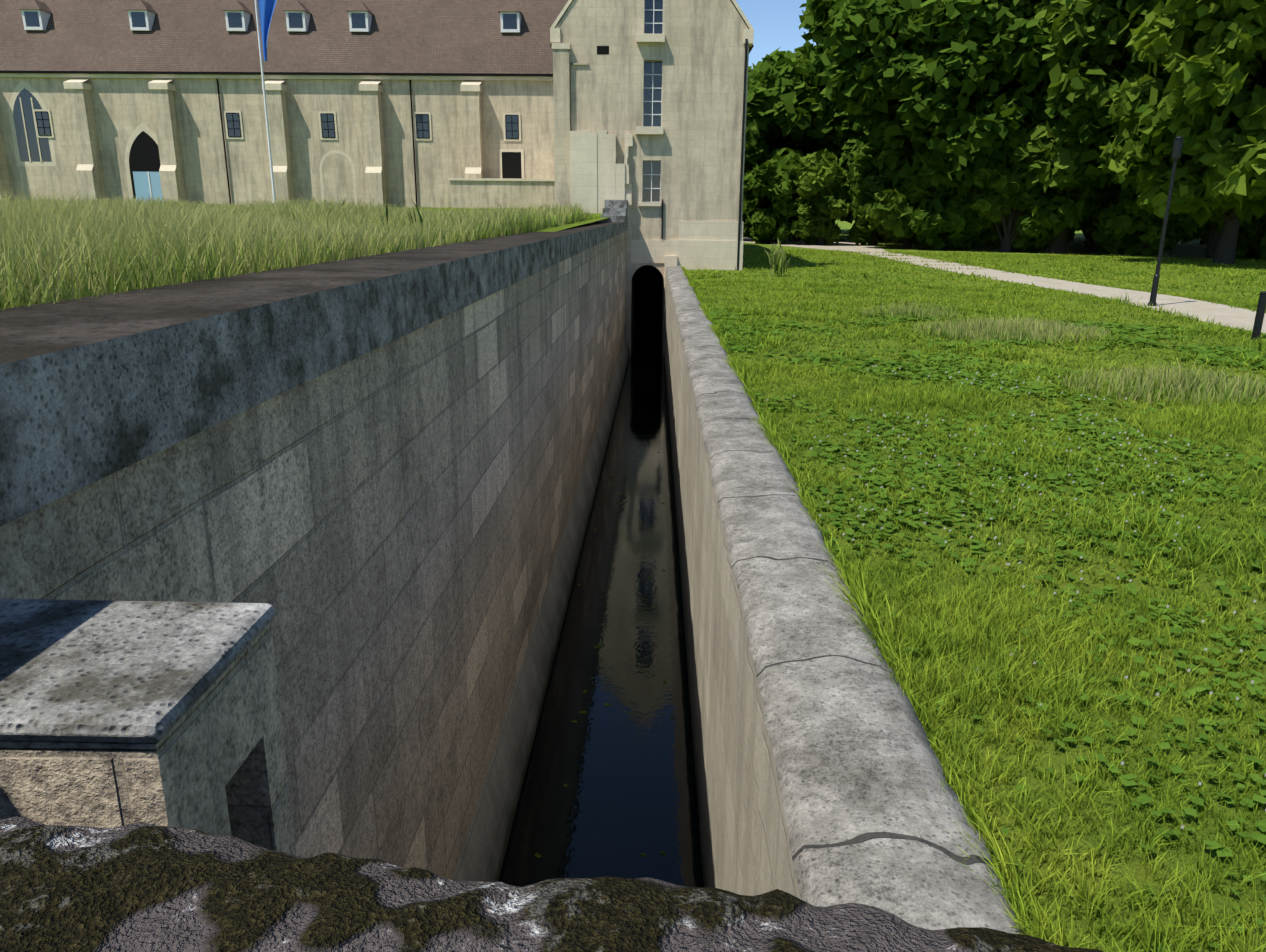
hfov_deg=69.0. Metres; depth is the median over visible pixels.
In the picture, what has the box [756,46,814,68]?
tree wood
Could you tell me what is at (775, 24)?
sky
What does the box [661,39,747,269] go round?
latrine downpipes
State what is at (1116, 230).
shrub
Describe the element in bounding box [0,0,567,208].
monks building
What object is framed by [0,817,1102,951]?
bridge parapet
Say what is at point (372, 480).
canal wall
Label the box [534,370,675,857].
floating leaves
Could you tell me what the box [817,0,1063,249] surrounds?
edge tree
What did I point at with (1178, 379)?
dry grass patches
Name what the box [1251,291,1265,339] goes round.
path bollard
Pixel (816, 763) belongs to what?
canal wall
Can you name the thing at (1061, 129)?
edge tree
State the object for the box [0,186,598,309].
meadow grass
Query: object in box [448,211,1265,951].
ground
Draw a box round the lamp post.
[1147,136,1183,305]
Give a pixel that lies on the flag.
(266, 8)
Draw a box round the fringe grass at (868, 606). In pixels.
[680,266,1072,946]
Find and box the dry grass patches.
[860,300,1265,407]
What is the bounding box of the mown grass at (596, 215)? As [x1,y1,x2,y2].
[148,205,602,219]
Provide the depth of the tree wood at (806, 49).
82.62 m
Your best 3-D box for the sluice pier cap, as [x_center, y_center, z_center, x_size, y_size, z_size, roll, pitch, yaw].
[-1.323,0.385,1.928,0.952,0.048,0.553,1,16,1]
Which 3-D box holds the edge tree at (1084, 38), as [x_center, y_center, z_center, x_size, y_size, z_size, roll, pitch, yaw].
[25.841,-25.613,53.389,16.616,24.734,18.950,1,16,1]
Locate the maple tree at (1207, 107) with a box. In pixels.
[1098,0,1265,264]
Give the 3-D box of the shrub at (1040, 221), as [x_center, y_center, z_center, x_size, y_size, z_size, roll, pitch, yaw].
[23.934,-17.717,56.598,7.954,7.741,7.345,1,16,1]
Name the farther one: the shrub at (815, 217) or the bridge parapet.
the shrub at (815, 217)
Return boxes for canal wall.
[0,200,629,881]
[664,265,1024,934]
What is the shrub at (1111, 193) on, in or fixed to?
on the ground at (1184, 251)
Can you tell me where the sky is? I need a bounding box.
[736,0,815,68]
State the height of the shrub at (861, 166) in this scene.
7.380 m
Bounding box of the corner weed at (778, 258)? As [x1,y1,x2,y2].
[766,240,792,275]
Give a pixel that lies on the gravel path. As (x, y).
(1229, 315)
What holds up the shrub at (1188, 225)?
on the ground at (1184, 251)
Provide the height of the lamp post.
4.120 m
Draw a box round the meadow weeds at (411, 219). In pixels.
[108,198,500,227]
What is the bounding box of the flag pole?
[255,0,275,204]
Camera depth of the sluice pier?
1.81 m
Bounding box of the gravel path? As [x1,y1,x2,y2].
[743,236,1265,332]
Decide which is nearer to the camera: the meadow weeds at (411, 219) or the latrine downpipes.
the meadow weeds at (411, 219)
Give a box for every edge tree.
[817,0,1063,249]
[978,0,1168,252]
[1015,0,1255,258]
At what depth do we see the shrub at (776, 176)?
66.90 m
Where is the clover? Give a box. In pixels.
[708,307,1265,951]
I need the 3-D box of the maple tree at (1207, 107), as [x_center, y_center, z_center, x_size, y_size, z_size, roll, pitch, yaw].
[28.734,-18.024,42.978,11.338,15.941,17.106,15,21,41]
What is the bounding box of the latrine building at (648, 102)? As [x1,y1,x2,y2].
[550,0,753,355]
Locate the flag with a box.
[258,0,276,60]
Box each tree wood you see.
[744,52,868,240]
[748,41,852,223]
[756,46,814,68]
[799,0,917,242]
[799,5,830,45]
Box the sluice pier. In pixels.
[0,622,295,854]
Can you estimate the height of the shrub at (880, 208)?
6.531 m
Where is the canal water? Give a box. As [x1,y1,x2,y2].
[498,329,703,887]
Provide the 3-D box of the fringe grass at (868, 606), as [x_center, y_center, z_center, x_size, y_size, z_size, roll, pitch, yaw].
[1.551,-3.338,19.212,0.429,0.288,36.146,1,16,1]
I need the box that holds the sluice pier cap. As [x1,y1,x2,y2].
[0,599,274,742]
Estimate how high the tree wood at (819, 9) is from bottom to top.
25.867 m
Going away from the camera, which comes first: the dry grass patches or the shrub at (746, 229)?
the dry grass patches
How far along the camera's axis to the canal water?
11.22 m
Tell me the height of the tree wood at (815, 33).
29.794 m
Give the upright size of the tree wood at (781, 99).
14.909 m
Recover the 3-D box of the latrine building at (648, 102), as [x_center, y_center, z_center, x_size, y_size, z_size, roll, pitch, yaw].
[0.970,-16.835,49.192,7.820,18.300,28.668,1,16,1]
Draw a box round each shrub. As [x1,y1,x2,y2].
[742,190,791,238]
[743,150,801,243]
[791,148,851,244]
[843,145,885,245]
[851,149,932,247]
[908,189,997,250]
[965,140,1098,251]
[1068,171,1130,252]
[1091,181,1201,254]
[1177,212,1261,258]
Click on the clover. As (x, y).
(1110, 433)
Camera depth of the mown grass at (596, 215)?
46.45 m
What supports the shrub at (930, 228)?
on the ground at (1184, 251)
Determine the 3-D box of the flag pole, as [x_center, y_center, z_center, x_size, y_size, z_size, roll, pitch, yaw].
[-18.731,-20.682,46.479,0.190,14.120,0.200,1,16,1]
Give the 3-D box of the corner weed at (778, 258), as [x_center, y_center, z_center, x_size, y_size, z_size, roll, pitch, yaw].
[5.195,-7.912,33.312,0.976,1.352,1.140,-13,21,-38]

